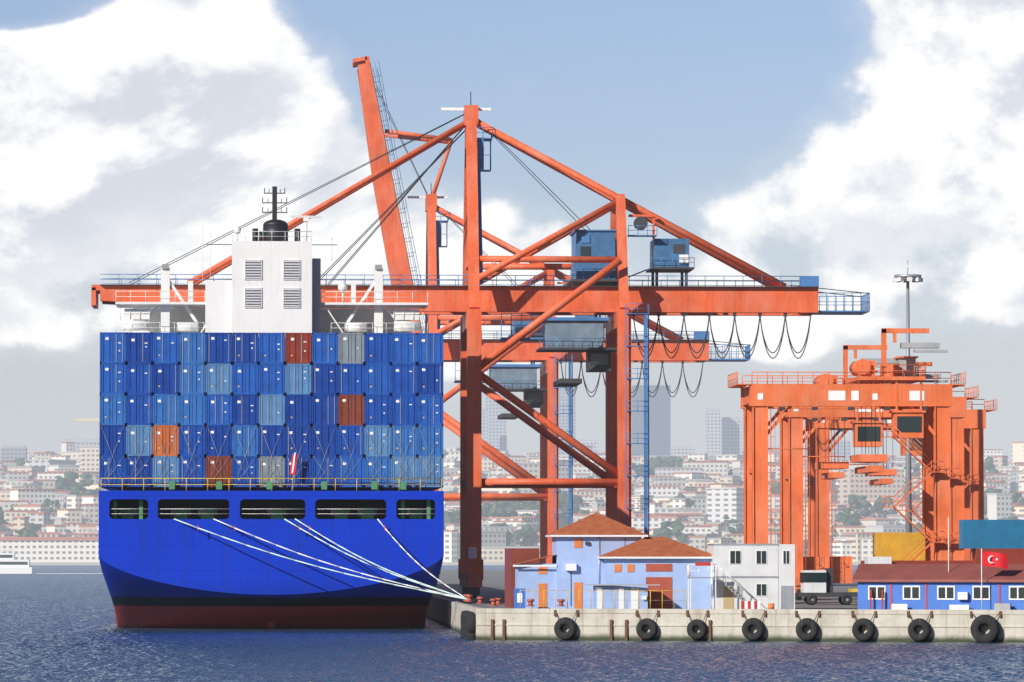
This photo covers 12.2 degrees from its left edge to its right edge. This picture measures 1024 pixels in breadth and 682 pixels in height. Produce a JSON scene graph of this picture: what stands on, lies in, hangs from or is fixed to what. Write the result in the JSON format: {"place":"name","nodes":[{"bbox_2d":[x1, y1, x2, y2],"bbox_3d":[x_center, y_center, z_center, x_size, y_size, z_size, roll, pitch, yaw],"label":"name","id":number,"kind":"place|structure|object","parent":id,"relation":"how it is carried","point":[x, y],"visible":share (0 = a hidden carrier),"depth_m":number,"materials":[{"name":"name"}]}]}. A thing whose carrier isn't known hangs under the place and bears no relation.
{"place":"outdoors","nodes":[
{"label":"outdoors","id":0,"kind":"place"},
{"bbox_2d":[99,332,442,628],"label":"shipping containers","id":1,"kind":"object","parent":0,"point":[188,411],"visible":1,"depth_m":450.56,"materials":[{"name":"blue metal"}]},
{"bbox_2d":[115,186,427,334],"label":"ship superstructure","id":2,"kind":"object","parent":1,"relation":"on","point":[273,285],"visible":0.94,"depth_m":494.49,"materials":[{"name":"white metal"}]},
{"bbox_2d":[0,565,1023,681],"bbox_3d":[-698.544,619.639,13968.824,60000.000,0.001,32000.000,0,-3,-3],"label":"water","id":3,"kind":"structure","parent":0,"point":[59,628],"depth_m":339.01,"materials":[{"name":"blue liquid"}]},
{"bbox_2d":[0,551,102,573],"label":"ferry","id":4,"kind":"object","parent":3,"relation":"on","point":[9,564],"visible":0.95,"depth_m":1605.56,"materials":[{"name":"white metal"}]},
{"bbox_2d":[99,491,443,628],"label":"ship hull","id":5,"kind":"object","parent":3,"relation":"on","point":[157,572],"visible":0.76,"depth_m":449.36,"materials":[{"name":"blue metal"}]},
{"bbox_2d":[174,518,466,599],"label":"ropes","id":6,"kind":"object","parent":5,"relation":"attached to","point":[429,586],"visible":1,"depth_m":445.02,"materials":[{"name":"white fabric"}]},
{"bbox_2d":[0,383,1023,564],"bbox_3d":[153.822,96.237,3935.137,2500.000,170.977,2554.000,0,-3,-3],"label":"city","id":7,"kind":"object","parent":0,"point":[705,482],"visible":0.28,"depth_m":2932.22},
{"bbox_2d":[0,448,1023,553],"bbox_3d":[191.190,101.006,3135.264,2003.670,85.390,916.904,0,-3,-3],"label":"city trees","id":8,"kind":"object","parent":7,"relation":"on","point":[499,509],"visible":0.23,"depth_m":2849.09,"materials":[{"name":"green plant"}]},
{"bbox_2d":[0,0,1023,461],"label":"sky","id":9,"kind":"structure","parent":0,"point":[844,143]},
{"bbox_2d":[426,570,1023,641],"bbox_3d":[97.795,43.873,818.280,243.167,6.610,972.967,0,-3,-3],"label":"quay","id":10,"kind":"structure","parent":0,"point":[835,621],"depth_m":395.65,"materials":[{"name":"concrete"}]},
{"bbox_2d":[91,92,869,597],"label":"crane","id":11,"kind":"object","parent":10,"relation":"on","point":[595,262],"visible":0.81,"depth_m":518.14,"materials":[{"name":"metal"}]},
{"bbox_2d":[352,56,749,586],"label":"crane","id":12,"kind":"object","parent":10,"relation":"on","point":[544,397],"visible":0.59,"depth_m":648.01,"materials":[{"name":"metal"}]},
{"bbox_2d":[460,594,1001,641],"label":"tire fenders","id":13,"kind":"object","parent":10,"relation":"on","point":[468,626],"visible":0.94,"depth_m":393.59,"materials":[{"name":"rubber"}]},
{"bbox_2d":[505,260,1023,609],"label":"port buildings","id":14,"kind":"structure","parent":10,"relation":"on","point":[599,561],"depth_m":407.11,"materials":[{"name":"paint"}]},
{"bbox_2d":[728,328,965,559],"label":"gantry crane","id":15,"kind":"object","parent":10,"relation":"on","point":[891,386],"visible":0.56,"depth_m":453.02,"materials":[{"name":"metal"}]},
{"bbox_2d":[777,345,978,599],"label":"gantry crane","id":16,"kind":"object","parent":10,"relation":"on","point":[792,432],"visible":0.42,"depth_m":490.09,"materials":[{"name":"metal"}]},
{"bbox_2d":[806,362,996,582],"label":"gantry crane","id":17,"kind":"object","parent":10,"relation":"on","point":[819,512],"visible":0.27,"depth_m":533.78,"materials":[{"name":"metal"}]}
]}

